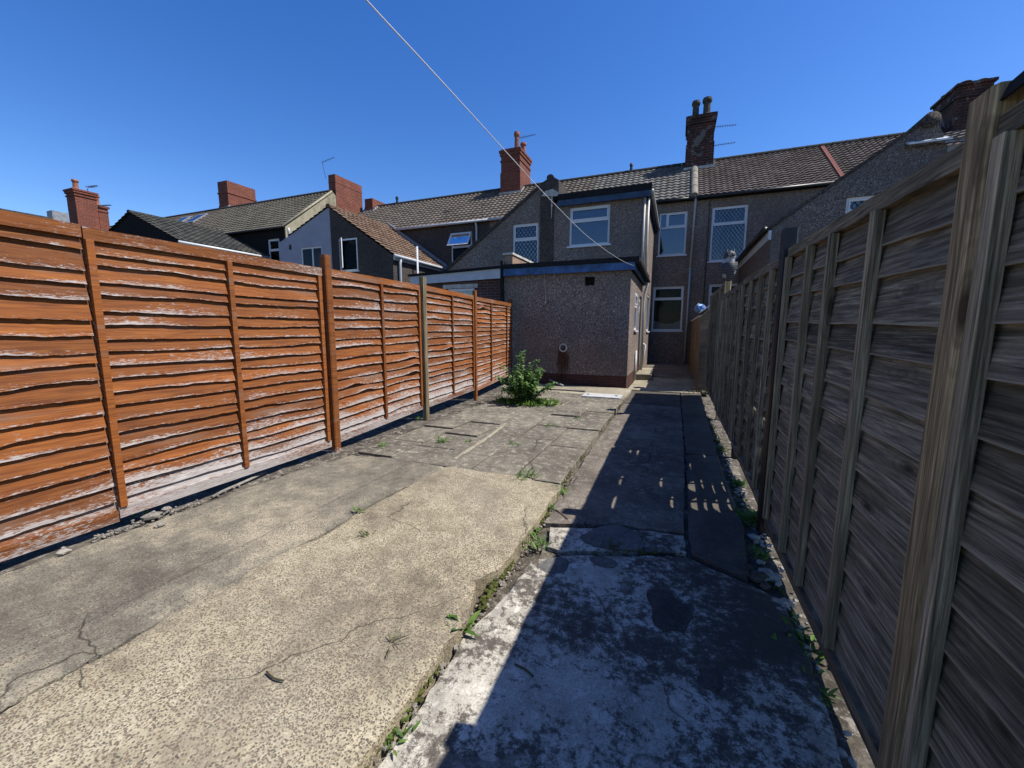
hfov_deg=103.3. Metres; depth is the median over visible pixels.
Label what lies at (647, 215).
terraced house
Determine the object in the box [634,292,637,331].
window
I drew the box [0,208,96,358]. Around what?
gabled extension
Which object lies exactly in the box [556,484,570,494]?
weed
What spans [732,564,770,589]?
rubble
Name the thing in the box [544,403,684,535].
path
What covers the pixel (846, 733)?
gravel
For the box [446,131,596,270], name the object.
terraced house
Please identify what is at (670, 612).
stain
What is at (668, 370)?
path
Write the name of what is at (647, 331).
window
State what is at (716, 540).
path
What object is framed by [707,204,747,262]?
window
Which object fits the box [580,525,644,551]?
stain
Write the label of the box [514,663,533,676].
twig
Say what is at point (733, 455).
fence post
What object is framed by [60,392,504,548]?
gravel
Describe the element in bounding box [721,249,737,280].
owl ornament
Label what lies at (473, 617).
weed
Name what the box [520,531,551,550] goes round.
weed
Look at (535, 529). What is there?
weed
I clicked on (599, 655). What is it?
path
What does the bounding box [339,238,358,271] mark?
window
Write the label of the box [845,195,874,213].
window
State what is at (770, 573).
stone
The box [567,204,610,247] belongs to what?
window
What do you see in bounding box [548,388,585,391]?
kerb strip
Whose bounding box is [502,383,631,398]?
path
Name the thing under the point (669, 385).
path
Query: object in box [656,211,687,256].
window
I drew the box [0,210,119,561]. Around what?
lap fence
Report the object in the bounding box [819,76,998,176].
terraced house
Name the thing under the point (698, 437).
path
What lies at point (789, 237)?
fence post
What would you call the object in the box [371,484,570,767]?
gravel
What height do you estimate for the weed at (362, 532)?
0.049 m
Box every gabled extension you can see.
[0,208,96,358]
[108,210,278,258]
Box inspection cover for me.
[579,393,624,398]
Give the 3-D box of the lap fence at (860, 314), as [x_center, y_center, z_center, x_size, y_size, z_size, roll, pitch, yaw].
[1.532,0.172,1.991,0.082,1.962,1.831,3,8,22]
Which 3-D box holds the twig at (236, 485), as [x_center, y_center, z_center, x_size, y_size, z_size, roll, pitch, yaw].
[-2.490,0.912,3.714,0.042,0.022,0.616,1,8,8]
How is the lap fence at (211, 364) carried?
on the soil
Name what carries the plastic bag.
on the white board
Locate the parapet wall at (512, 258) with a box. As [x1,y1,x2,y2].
[503,252,533,263]
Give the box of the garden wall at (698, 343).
[688,309,709,394]
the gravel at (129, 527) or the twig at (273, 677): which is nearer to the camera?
the twig at (273, 677)
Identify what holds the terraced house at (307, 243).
on the ground at (702, 395)
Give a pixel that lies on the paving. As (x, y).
(559, 447)
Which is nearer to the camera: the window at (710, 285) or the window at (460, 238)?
the window at (710, 285)
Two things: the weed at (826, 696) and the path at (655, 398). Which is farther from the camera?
the path at (655, 398)
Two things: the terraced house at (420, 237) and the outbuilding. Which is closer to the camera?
the outbuilding
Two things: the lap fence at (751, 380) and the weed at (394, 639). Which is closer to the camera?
the weed at (394, 639)
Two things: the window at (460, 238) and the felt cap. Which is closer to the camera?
the felt cap
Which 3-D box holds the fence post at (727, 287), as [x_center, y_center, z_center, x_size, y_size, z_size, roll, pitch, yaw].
[3.506,-0.534,6.727,0.092,2.294,0.092,3,8,22]
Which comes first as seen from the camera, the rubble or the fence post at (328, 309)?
the rubble
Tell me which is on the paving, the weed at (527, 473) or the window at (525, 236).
the weed at (527, 473)
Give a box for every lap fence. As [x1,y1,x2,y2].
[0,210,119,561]
[80,226,331,517]
[331,269,422,441]
[426,286,474,406]
[477,297,511,389]
[705,285,724,404]
[714,282,742,441]
[730,258,778,504]
[762,143,963,767]
[899,99,1023,767]
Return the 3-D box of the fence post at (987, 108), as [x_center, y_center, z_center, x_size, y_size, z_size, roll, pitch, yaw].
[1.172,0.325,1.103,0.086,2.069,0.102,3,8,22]
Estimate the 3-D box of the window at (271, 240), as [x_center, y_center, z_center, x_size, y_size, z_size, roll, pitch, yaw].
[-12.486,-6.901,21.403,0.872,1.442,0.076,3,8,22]
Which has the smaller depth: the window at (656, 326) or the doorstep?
the doorstep
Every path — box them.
[378,555,841,767]
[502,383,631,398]
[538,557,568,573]
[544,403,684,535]
[547,527,685,557]
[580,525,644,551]
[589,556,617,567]
[624,391,679,406]
[629,377,699,394]
[645,363,693,378]
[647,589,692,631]
[680,393,717,455]
[685,454,747,583]
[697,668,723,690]
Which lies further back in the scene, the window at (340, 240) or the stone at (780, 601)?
the window at (340, 240)
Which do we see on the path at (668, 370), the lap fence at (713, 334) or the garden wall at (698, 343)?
the garden wall at (698, 343)
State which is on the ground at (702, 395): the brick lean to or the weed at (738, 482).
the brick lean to
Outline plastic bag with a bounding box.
[694,303,705,313]
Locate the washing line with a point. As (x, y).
(379, 14)
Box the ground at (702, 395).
[96,365,764,492]
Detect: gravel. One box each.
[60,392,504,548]
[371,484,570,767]
[704,402,856,767]
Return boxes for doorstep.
[636,368,653,379]
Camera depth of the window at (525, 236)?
14.25 m
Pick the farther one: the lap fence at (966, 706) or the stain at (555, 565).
the stain at (555, 565)
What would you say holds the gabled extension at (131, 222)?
on the ground at (702, 395)
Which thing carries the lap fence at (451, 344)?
on the soil
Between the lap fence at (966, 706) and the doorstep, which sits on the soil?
the lap fence at (966, 706)
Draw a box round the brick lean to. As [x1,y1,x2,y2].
[408,261,504,382]
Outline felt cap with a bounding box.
[1000,71,1023,100]
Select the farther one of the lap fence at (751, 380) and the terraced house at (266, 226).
the terraced house at (266, 226)
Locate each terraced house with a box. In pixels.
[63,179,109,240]
[110,206,229,227]
[201,174,362,260]
[278,198,419,268]
[325,188,506,282]
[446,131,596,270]
[553,96,717,369]
[685,111,947,363]
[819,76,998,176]
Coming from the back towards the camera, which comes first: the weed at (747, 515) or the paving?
the paving
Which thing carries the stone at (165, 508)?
on the soil
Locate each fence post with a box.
[320,254,340,452]
[419,277,429,420]
[472,290,477,400]
[508,299,511,381]
[715,281,731,419]
[731,285,746,457]
[756,227,798,536]
[876,80,1023,767]
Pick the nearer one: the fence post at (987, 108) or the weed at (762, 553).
the fence post at (987, 108)
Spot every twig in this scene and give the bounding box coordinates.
[211,471,266,497]
[266,671,283,681]
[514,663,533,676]
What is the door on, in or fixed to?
in the outbuilding
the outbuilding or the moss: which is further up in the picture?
the outbuilding
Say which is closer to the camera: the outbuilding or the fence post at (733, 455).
the fence post at (733, 455)
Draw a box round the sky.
[0,0,1023,225]
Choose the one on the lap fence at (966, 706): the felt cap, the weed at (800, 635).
the felt cap
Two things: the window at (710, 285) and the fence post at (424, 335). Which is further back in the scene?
the window at (710, 285)
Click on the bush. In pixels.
(523, 387)
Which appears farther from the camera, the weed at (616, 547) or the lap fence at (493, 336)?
the lap fence at (493, 336)
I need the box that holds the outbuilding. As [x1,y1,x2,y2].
[502,256,649,387]
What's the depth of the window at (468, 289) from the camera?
11.34 m
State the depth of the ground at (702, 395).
9.64 m
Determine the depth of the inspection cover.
8.43 m
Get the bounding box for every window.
[268,239,278,258]
[301,246,321,266]
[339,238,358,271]
[447,231,471,261]
[448,288,473,291]
[513,222,538,261]
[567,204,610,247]
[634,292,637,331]
[646,295,649,332]
[650,286,683,331]
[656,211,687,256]
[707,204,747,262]
[708,283,737,308]
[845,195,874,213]
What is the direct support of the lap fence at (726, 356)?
on the soil
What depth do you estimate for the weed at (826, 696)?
1.65 m
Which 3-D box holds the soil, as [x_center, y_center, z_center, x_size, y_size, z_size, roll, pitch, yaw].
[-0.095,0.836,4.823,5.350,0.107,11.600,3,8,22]
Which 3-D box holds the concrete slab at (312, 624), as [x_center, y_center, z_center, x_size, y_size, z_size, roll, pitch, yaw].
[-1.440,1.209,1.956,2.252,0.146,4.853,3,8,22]
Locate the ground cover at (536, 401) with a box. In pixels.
[491,395,562,406]
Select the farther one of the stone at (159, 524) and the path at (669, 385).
the path at (669, 385)
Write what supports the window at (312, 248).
in the terraced house at (307, 243)
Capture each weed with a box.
[359,530,376,535]
[384,708,420,756]
[387,631,410,656]
[434,435,455,442]
[445,610,480,636]
[515,466,540,481]
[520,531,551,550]
[531,526,540,535]
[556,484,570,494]
[593,534,632,554]
[731,477,746,487]
[731,504,756,526]
[745,544,778,560]
[771,611,824,672]
[802,665,839,708]
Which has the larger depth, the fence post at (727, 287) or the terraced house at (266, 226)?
the terraced house at (266, 226)
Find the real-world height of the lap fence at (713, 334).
2.042 m
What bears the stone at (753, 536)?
on the soil
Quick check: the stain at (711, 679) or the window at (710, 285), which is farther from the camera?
the window at (710, 285)
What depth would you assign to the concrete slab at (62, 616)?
2.42 m
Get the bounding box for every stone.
[55,548,71,555]
[140,510,161,520]
[153,521,165,527]
[161,506,171,511]
[747,533,760,540]
[758,568,776,582]
[772,597,790,606]
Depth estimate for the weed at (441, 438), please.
5.12 m
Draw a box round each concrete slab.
[0,455,444,714]
[0,467,560,767]
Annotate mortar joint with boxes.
[454,423,506,458]
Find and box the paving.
[358,390,625,488]
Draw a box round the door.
[637,297,639,356]
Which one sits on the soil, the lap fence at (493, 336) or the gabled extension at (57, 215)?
the lap fence at (493, 336)
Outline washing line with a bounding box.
[366,0,633,265]
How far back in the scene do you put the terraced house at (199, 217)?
26.82 m
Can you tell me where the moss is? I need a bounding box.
[365,404,816,767]
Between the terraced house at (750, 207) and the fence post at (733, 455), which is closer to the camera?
the fence post at (733, 455)
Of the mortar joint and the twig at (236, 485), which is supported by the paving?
the mortar joint
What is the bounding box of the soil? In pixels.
[0,382,874,767]
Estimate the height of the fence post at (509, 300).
2.293 m
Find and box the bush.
[495,350,557,402]
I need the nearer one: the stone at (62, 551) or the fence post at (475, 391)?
the stone at (62, 551)
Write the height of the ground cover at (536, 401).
0.146 m
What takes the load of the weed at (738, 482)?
on the soil
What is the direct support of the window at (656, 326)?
in the terraced house at (647, 215)
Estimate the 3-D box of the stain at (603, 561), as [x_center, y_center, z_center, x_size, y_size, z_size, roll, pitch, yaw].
[0.579,1.129,2.580,0.169,0.022,0.125,11,13,54]
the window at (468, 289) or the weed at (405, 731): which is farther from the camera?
the window at (468, 289)
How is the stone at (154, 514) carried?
on the gravel at (129, 527)
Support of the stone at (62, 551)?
on the soil
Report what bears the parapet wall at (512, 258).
on the outbuilding
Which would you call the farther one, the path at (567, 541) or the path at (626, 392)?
the path at (626, 392)
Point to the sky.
(152, 104)
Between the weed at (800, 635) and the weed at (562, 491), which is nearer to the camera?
the weed at (800, 635)
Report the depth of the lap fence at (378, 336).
5.33 m

